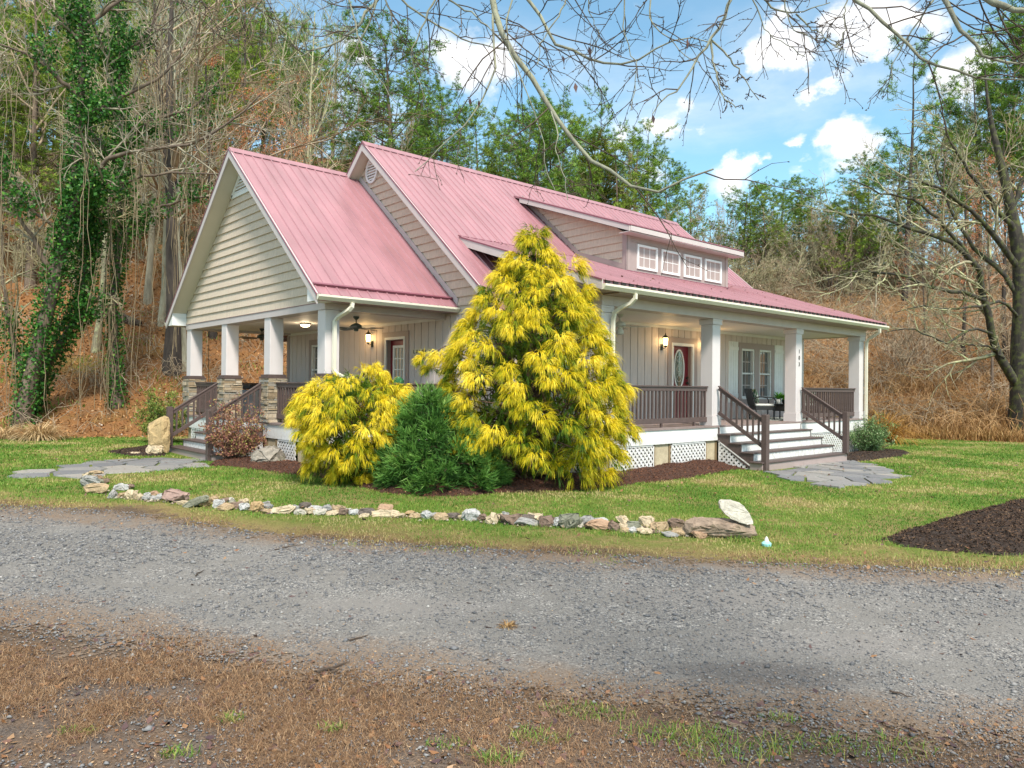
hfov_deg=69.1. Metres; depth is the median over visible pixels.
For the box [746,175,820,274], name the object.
pine tree
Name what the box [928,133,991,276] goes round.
bare tree
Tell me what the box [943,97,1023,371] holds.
bare tree
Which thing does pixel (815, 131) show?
sky
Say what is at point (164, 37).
bare tree
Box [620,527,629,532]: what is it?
edging rock
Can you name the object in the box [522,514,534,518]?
edging rock
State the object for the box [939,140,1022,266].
pine tree
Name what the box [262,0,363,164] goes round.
bare tree
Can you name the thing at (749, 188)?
pine tree
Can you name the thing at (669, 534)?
edging rock
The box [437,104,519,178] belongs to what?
pine tree
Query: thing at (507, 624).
grass clump
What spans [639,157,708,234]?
pine tree
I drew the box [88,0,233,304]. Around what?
bare tree
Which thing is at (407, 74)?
pine tree
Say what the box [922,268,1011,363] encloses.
bare shrub
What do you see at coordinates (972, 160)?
tree
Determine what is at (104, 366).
slope greens
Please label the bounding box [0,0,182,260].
pine tree
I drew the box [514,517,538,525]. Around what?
edging rock
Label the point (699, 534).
edging rock
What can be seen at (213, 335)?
copper oak
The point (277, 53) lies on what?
pine tree
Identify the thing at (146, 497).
edging rock
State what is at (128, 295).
leaf litter
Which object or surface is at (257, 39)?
pine tree
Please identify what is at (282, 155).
bare shrub
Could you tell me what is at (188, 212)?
copper oak
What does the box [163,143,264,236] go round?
copper oak
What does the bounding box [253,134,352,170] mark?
bare shrub
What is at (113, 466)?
flagstone path
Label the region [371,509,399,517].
edging rock
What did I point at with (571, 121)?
pine tree
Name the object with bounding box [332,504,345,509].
edging rock
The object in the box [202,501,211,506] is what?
edging rock
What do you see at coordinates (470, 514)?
edging rock
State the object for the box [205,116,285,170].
bare shrub
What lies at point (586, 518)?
edging rock
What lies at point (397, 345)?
side door
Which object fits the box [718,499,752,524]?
leaning slab
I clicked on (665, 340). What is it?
wall lantern
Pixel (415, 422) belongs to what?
juniper shrub
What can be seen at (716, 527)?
boulder
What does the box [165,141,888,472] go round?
house
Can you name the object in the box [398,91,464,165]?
pine tree
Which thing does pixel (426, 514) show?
edging rock
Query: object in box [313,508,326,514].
edging rock
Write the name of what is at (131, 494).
edging rock
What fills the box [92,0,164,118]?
pine tree
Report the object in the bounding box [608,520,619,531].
edging rock
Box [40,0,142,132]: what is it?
pine tree
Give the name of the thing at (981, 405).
brambles
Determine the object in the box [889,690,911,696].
fallen twig
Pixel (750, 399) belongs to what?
porch chair
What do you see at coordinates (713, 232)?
bare shrub
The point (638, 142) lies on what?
pine tree
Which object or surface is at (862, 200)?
pine tree
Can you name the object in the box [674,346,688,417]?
front door
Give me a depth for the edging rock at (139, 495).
10.62 m
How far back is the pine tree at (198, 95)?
44.02 m
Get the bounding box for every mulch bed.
[107,445,165,455]
[210,456,760,495]
[847,449,909,461]
[881,499,1023,555]
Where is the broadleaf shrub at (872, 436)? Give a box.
[849,412,900,450]
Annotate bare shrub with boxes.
[0,146,36,225]
[1,212,124,291]
[1,214,54,282]
[2,137,90,211]
[3,113,89,194]
[49,142,180,254]
[54,117,223,259]
[128,179,204,261]
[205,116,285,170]
[214,130,303,156]
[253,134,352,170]
[275,137,325,165]
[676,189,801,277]
[692,219,725,243]
[692,234,820,290]
[696,211,727,244]
[697,208,753,258]
[711,210,918,285]
[711,248,780,289]
[715,194,843,285]
[731,242,828,294]
[731,250,791,292]
[748,251,839,302]
[750,255,782,293]
[754,206,842,287]
[755,226,945,282]
[774,250,900,304]
[775,212,846,299]
[794,287,1010,379]
[818,216,877,291]
[831,240,917,287]
[834,205,959,259]
[835,236,928,297]
[836,243,938,292]
[850,210,894,245]
[854,244,969,288]
[875,223,1022,296]
[892,235,959,271]
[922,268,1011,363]
[931,204,1000,272]
[943,247,1011,293]
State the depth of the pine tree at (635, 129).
57.48 m
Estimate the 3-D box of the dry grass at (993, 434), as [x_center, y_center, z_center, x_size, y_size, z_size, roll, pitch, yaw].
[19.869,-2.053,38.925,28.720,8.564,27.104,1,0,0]
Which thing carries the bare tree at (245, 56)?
on the ground at (278, 525)
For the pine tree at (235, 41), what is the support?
on the ground at (278, 525)
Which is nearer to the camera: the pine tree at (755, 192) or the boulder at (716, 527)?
the boulder at (716, 527)
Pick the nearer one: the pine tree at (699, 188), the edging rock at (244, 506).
the edging rock at (244, 506)
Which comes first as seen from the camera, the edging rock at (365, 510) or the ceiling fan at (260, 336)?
the edging rock at (365, 510)
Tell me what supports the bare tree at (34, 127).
on the ground at (278, 525)
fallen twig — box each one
[316,661,349,672]
[645,729,674,736]
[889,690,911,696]
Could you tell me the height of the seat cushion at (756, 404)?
0.064 m
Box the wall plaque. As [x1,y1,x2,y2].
[410,348,430,355]
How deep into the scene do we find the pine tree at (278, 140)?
59.42 m
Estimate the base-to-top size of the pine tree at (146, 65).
12.476 m
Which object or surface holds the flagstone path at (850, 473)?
on the ground at (278, 525)
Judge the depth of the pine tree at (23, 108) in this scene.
33.33 m
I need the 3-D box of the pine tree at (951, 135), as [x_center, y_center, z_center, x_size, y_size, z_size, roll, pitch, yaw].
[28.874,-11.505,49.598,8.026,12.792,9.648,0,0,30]
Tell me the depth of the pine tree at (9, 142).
33.65 m
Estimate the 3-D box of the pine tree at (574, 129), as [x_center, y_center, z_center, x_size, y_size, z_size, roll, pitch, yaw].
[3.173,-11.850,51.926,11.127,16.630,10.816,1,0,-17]
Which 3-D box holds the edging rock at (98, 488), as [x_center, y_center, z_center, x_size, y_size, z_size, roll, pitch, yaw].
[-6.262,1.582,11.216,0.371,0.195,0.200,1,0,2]
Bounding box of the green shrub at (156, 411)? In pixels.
[130,382,186,438]
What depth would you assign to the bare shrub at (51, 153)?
43.76 m
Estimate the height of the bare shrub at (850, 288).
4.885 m
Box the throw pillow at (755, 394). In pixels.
[752,389,758,403]
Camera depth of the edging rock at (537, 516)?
9.54 m
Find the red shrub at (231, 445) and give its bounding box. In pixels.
[195,389,269,458]
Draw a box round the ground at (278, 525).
[0,151,1023,767]
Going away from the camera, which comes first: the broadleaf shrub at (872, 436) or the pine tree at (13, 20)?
the broadleaf shrub at (872, 436)
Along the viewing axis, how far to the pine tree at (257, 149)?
43.77 m
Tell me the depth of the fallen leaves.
3.77 m
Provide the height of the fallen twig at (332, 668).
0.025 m
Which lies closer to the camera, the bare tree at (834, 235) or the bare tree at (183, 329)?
the bare tree at (183, 329)
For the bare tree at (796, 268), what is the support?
on the ground at (278, 525)
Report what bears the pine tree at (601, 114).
on the ground at (278, 525)
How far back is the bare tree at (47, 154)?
33.18 m
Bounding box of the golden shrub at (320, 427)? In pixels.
[282,361,414,486]
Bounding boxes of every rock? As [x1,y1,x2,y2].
[80,475,99,485]
[82,472,93,476]
[83,483,109,493]
[89,470,103,473]
[107,489,117,498]
[113,483,128,490]
[124,490,137,499]
[135,493,143,499]
[141,496,150,499]
[145,445,163,453]
[149,491,159,495]
[150,495,161,500]
[162,488,189,502]
[176,500,187,504]
[182,495,208,507]
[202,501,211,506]
[209,496,218,501]
[212,499,224,507]
[217,502,234,510]
[228,497,235,502]
[231,501,243,508]
[238,498,248,502]
[238,503,249,510]
[250,501,263,511]
[262,508,270,513]
[263,503,273,507]
[271,504,295,513]
[294,509,305,514]
[299,501,311,507]
[304,508,315,513]
[308,505,321,508]
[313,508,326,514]
[321,504,331,510]
[324,510,338,515]
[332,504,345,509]
[338,507,348,514]
[348,509,358,514]
[358,508,374,514]
[358,513,368,517]
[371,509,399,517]
[378,504,393,509]
[394,513,404,517]
[405,510,415,515]
[409,513,420,518]
[420,510,431,518]
[433,512,448,520]
[447,512,459,518]
[461,508,479,520]
[477,513,486,520]
[484,512,498,523]
[498,513,522,524]
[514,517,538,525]
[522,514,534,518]
[528,512,542,521]
[538,515,554,526]
[553,517,559,526]
[558,513,582,528]
[581,515,593,524]
[584,518,608,529]
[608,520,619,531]
[616,515,628,522]
[619,522,627,527]
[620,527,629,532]
[626,521,640,527]
[627,526,637,532]
[636,527,652,534]
[638,516,653,526]
[649,521,668,530]
[661,531,678,537]
[667,518,684,527]
[671,527,684,535]
[690,531,707,538]
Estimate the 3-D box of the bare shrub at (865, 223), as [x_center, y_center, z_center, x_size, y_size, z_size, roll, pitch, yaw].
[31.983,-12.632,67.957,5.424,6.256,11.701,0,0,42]
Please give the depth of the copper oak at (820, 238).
56.01 m
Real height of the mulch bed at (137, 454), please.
0.149 m
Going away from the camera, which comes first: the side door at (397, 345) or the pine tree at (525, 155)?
the side door at (397, 345)
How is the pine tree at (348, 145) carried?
on the ground at (278, 525)
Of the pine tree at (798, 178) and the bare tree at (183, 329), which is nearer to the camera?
the bare tree at (183, 329)
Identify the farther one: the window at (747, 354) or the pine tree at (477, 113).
the pine tree at (477, 113)
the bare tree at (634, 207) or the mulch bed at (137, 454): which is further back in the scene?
the bare tree at (634, 207)
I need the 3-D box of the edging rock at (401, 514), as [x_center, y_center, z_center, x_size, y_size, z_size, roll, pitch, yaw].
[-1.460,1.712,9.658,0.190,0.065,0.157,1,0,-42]
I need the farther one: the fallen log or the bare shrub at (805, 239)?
the bare shrub at (805, 239)
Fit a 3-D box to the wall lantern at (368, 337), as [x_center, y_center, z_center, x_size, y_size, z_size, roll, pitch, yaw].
[-3.643,-1.164,18.946,0.199,0.440,0.150,1,0,-42]
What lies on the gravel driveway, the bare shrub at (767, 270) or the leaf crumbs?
the leaf crumbs
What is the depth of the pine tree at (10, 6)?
51.94 m
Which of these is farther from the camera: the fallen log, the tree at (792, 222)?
the tree at (792, 222)
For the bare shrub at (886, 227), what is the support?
on the ground at (278, 525)
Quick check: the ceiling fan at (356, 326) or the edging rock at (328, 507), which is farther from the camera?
the ceiling fan at (356, 326)
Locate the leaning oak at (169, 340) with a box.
[94,0,453,376]
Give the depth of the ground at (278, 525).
7.96 m
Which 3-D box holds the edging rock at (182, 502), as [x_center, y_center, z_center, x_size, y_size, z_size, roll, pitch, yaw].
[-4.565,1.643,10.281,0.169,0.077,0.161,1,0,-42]
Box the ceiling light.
[300,323,310,326]
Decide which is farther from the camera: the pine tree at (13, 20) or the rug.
the pine tree at (13, 20)
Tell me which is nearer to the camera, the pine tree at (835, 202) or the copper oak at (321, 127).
the copper oak at (321, 127)
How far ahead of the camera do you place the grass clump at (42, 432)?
20.78 m
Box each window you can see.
[311,345,317,378]
[637,244,657,271]
[661,249,679,275]
[683,254,701,279]
[704,258,721,283]
[742,348,753,397]
[759,350,770,396]
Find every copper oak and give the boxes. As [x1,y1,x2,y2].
[125,1,312,338]
[132,133,213,267]
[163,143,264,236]
[185,71,317,205]
[267,61,359,168]
[795,203,845,294]
[877,215,972,353]
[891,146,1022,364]
[929,219,1022,396]
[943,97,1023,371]
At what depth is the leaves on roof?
17.80 m
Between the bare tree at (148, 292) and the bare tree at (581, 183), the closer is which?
the bare tree at (148, 292)
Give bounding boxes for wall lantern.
[366,330,372,346]
[660,333,667,349]
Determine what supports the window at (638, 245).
in the house
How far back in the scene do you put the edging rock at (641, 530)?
8.79 m
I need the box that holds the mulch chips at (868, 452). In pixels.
[812,448,908,461]
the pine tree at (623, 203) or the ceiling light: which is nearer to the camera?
the ceiling light
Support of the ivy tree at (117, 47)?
on the ground at (278, 525)
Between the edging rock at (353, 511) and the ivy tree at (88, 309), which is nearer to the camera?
the edging rock at (353, 511)
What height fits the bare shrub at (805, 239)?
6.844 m
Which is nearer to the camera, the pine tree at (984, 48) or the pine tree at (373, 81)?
the pine tree at (984, 48)
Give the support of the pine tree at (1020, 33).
on the ground at (278, 525)
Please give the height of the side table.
0.440 m
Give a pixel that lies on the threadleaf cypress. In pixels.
(521, 410)
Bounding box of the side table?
[772,404,784,418]
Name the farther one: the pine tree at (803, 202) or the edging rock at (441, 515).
the pine tree at (803, 202)
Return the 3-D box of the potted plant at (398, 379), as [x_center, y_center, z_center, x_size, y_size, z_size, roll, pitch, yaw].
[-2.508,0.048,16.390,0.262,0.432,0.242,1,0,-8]
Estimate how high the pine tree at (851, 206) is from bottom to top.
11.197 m
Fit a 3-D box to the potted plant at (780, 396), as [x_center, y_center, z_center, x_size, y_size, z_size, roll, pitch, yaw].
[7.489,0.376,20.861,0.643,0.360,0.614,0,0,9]
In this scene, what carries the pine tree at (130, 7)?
on the ground at (278, 525)
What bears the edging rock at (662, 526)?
on the ground at (278, 525)
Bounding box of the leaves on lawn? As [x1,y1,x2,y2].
[1,394,1023,568]
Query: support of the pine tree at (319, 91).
on the ground at (278, 525)
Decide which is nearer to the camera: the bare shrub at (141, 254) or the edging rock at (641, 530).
the edging rock at (641, 530)
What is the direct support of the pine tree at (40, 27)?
on the ground at (278, 525)
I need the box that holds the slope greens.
[0,242,285,429]
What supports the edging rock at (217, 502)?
on the ground at (278, 525)
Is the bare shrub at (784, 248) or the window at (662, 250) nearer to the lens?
the window at (662, 250)
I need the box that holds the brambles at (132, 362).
[0,186,286,432]
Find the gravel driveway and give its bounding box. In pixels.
[0,499,1023,767]
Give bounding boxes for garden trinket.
[762,536,771,546]
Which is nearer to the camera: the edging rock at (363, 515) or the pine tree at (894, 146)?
the edging rock at (363, 515)
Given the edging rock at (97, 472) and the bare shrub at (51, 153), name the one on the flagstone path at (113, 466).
the edging rock at (97, 472)
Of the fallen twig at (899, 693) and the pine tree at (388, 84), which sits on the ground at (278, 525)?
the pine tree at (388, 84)
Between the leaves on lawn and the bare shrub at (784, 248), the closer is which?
the leaves on lawn
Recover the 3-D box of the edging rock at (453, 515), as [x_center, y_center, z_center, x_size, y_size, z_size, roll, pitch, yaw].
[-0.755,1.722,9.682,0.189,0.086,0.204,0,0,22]
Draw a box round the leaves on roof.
[494,241,866,318]
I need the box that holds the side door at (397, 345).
[390,340,402,405]
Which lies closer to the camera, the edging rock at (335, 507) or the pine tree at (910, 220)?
the edging rock at (335, 507)
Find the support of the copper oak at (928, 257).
on the ground at (278, 525)
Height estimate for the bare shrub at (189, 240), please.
4.578 m
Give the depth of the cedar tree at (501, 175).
59.73 m
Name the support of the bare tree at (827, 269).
on the ground at (278, 525)
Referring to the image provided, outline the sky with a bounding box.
[4,0,1023,268]
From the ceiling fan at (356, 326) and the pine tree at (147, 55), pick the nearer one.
the ceiling fan at (356, 326)
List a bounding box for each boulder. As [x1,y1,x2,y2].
[147,416,169,453]
[250,445,285,461]
[682,517,757,537]
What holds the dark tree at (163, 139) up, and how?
on the ground at (278, 525)
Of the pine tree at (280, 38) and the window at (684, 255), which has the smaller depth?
the window at (684, 255)
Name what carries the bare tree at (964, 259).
on the ground at (278, 525)
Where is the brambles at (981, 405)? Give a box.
[763,271,1023,434]
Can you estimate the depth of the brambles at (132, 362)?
27.48 m
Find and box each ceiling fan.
[239,328,286,340]
[339,316,382,330]
[615,314,648,334]
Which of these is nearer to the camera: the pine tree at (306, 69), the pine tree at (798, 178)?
the pine tree at (306, 69)
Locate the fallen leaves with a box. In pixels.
[0,552,1023,767]
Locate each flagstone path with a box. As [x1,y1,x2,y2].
[7,458,208,478]
[763,460,910,488]
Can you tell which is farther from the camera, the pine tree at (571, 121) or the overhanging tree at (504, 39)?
the pine tree at (571, 121)
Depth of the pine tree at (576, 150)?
56.57 m
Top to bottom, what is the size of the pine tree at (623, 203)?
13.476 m
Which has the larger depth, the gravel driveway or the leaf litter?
the leaf litter
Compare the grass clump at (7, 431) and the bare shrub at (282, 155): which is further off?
the bare shrub at (282, 155)
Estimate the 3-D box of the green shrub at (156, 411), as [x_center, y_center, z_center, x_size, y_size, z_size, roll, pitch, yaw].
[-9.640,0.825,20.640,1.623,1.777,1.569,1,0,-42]
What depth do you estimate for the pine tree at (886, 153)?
56.11 m
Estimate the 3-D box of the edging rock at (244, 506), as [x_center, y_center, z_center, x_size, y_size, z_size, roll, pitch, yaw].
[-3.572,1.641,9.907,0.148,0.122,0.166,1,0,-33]
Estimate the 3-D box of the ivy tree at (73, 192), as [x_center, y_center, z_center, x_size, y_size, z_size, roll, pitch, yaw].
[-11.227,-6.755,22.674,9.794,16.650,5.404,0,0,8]
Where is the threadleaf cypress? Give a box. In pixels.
[411,223,646,491]
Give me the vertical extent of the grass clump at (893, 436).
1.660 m
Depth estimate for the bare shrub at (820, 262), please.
54.65 m
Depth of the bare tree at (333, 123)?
51.21 m
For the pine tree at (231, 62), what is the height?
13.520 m
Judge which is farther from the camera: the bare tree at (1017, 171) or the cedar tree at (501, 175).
the cedar tree at (501, 175)
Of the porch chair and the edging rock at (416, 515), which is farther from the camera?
the porch chair
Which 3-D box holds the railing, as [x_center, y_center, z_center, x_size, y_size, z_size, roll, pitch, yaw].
[-6.832,0.442,20.893,1.900,0.850,1.950,1,0,-42]
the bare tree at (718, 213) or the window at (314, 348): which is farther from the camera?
the bare tree at (718, 213)
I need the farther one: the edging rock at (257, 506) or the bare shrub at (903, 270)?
the bare shrub at (903, 270)
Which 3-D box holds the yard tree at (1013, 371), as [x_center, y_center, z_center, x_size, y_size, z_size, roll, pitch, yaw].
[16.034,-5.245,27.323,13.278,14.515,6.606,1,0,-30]
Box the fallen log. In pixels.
[93,312,141,325]
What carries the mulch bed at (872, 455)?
on the ground at (278, 525)
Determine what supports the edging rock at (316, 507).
on the ground at (278, 525)
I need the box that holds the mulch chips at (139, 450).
[109,445,169,455]
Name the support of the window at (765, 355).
in the house
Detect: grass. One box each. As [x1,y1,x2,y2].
[0,201,285,434]
[0,434,1023,577]
[0,497,1023,767]
[804,301,1023,441]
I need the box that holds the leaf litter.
[0,169,1021,442]
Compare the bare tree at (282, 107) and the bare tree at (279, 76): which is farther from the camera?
the bare tree at (279, 76)
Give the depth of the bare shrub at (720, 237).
71.54 m
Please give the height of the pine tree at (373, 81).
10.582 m
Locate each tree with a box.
[0,0,48,141]
[0,0,54,142]
[0,0,64,160]
[0,0,84,179]
[0,0,93,189]
[0,0,113,288]
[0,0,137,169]
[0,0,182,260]
[0,0,278,209]
[0,0,300,427]
[0,1,72,216]
[0,8,127,207]
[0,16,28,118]
[0,35,72,244]
[0,160,143,422]
[1,0,102,200]
[12,0,114,173]
[26,0,201,352]
[27,46,164,254]
[29,11,151,173]
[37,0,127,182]
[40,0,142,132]
[54,0,239,408]
[77,0,295,326]
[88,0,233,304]
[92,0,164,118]
[93,5,232,198]
[97,0,210,130]
[102,0,278,226]
[103,2,155,123]
[106,0,225,371]
[131,0,1023,275]
[132,1,223,127]
[133,9,214,112]
[134,35,231,205]
[155,0,279,143]
[159,0,322,149]
[179,9,316,171]
[183,38,302,149]
[203,120,258,166]
[204,16,328,154]
[209,0,284,147]
[225,0,323,134]
[240,12,310,152]
[244,52,350,169]
[250,58,306,157]
[251,21,337,156]
[253,0,325,150]
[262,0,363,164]
[269,9,322,145]
[269,47,336,162]
[283,47,350,164]
[288,0,491,173]
[304,10,367,166]
[313,1,371,167]
[315,118,347,166]
[335,131,359,171]
[338,65,376,135]
[344,66,405,146]
[345,92,399,151]
[370,117,415,151]
[373,55,454,147]
[386,67,486,169]
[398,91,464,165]
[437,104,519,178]
[449,122,484,168]
[467,121,516,177]
[480,106,599,199]
[489,164,504,176]
[492,82,602,200]
[498,94,586,194]
[537,103,604,195]
[551,122,631,201]
[561,169,593,197]
[569,125,632,209]
[570,136,669,215]
[577,85,630,201]
[603,129,703,236]
[604,118,692,225]
[618,151,651,215]
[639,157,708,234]
[661,205,678,219]
[670,179,729,236]
[673,185,706,239]
[705,182,789,277]
[712,199,736,244]
[717,180,798,274]
[727,193,802,269]
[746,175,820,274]
[756,186,836,279]
[763,177,847,278]
[777,70,1023,433]
[783,258,807,292]
[787,195,876,288]
[787,199,864,291]
[807,146,916,298]
[809,208,859,306]
[811,187,891,306]
[819,249,838,292]
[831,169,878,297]
[841,136,950,289]
[854,32,976,309]
[865,212,898,316]
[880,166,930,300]
[881,119,1014,299]
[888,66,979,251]
[893,202,938,253]
[913,5,1023,296]
[914,55,1023,294]
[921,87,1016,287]
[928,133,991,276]
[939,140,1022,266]
[943,13,1023,190]
[967,0,1023,200]
[986,71,1023,218]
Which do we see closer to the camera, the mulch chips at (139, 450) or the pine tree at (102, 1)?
the mulch chips at (139, 450)
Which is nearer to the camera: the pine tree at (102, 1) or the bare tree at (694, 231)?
the pine tree at (102, 1)
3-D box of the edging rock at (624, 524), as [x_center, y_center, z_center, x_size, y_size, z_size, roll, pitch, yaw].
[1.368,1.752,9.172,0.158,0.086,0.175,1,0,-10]
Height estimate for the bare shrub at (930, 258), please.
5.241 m
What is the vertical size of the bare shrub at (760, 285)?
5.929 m
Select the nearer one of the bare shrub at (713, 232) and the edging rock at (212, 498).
the edging rock at (212, 498)
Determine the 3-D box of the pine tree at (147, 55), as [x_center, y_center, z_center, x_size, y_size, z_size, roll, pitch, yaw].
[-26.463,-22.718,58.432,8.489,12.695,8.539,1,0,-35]
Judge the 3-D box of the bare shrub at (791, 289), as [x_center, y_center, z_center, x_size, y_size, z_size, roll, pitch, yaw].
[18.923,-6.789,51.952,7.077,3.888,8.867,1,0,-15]
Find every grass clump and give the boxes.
[0,426,24,439]
[2,420,73,441]
[496,619,515,629]
[868,408,942,445]
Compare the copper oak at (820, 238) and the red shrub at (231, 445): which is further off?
the copper oak at (820, 238)
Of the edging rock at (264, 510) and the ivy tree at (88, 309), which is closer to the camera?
the edging rock at (264, 510)
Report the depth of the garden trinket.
8.26 m
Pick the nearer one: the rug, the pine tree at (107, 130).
the rug
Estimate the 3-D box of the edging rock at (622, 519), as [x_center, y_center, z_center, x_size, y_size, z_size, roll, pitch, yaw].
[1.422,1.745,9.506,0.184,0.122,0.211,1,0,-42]
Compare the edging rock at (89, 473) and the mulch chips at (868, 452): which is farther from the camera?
the mulch chips at (868, 452)
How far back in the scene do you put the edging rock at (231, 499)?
10.47 m
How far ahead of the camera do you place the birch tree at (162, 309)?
31.03 m
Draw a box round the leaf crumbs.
[0,540,1023,767]
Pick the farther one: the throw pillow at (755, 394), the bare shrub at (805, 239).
the bare shrub at (805, 239)
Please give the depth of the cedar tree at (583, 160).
55.18 m
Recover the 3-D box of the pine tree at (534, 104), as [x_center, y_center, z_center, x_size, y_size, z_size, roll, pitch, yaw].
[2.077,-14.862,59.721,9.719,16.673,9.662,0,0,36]
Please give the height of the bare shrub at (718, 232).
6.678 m
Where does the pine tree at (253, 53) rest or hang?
on the ground at (278, 525)
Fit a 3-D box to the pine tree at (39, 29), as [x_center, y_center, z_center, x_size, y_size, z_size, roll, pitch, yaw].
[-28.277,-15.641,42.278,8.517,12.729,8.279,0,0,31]
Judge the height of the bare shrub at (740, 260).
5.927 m
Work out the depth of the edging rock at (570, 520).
9.07 m
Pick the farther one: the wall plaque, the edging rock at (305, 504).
the wall plaque
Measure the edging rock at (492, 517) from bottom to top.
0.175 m
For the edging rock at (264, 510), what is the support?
on the ground at (278, 525)
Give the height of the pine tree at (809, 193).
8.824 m
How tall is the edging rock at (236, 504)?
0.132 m
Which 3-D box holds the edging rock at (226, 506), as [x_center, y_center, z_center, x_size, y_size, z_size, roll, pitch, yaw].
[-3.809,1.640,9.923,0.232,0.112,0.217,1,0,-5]
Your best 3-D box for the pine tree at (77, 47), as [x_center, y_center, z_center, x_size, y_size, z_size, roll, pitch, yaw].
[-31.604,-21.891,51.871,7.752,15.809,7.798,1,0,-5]
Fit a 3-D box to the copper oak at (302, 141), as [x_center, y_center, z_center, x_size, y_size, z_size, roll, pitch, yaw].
[-11.184,-8.320,32.912,7.381,11.197,4.853,1,0,-10]
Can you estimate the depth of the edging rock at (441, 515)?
9.50 m
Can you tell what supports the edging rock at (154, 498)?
on the ground at (278, 525)
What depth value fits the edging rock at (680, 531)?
8.75 m
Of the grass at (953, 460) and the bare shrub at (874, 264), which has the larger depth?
the bare shrub at (874, 264)
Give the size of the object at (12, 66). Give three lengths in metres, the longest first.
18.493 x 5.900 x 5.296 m
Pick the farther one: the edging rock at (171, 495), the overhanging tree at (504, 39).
the edging rock at (171, 495)
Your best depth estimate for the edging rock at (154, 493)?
11.03 m
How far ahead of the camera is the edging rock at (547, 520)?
9.15 m
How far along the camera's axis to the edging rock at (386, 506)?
10.16 m
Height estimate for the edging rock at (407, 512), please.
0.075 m
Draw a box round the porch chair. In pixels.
[744,389,775,419]
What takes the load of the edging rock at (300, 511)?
on the ground at (278, 525)
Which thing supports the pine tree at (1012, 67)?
on the ground at (278, 525)
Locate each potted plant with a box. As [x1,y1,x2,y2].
[393,377,403,382]
[769,391,784,403]
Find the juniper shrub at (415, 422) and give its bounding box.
[365,380,515,494]
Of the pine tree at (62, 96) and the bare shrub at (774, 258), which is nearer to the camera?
the pine tree at (62, 96)
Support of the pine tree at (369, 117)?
on the ground at (278, 525)
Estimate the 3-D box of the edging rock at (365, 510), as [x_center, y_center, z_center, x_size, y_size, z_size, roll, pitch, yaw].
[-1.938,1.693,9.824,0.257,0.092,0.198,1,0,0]
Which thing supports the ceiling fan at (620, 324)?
hanging from the house
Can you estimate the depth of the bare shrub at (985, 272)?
53.02 m
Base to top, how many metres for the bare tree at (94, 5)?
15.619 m
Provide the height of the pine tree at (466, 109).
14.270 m
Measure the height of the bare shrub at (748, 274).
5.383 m
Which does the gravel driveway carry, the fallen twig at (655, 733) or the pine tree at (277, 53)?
the fallen twig at (655, 733)
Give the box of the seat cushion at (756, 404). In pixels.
[755,403,773,405]
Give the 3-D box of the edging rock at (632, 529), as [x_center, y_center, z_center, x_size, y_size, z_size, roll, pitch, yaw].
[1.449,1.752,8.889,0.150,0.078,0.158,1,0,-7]
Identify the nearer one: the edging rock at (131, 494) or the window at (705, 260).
the edging rock at (131, 494)
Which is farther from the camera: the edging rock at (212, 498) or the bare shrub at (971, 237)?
the bare shrub at (971, 237)
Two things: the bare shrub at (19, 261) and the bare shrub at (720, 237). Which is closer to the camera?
the bare shrub at (19, 261)
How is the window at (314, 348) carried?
in the house
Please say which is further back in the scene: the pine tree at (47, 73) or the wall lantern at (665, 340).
the pine tree at (47, 73)
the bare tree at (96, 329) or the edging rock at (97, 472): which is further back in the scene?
the bare tree at (96, 329)
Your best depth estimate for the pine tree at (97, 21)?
43.11 m
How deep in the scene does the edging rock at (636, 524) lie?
9.11 m
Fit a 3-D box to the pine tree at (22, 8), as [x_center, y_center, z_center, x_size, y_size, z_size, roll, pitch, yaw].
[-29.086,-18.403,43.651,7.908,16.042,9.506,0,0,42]
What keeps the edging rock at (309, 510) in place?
on the ground at (278, 525)
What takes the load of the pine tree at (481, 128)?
on the ground at (278, 525)
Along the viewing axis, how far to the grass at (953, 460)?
12.15 m
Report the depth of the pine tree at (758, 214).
57.63 m
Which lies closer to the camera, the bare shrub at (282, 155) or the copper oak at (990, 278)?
the copper oak at (990, 278)
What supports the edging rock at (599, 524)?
on the ground at (278, 525)
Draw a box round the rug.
[743,417,811,420]
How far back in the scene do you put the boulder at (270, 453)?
15.16 m
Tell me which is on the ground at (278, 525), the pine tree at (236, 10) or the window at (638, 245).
the pine tree at (236, 10)
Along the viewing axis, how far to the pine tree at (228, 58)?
40.20 m
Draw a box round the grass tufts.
[58,515,1023,767]
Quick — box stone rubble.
[100,490,688,536]

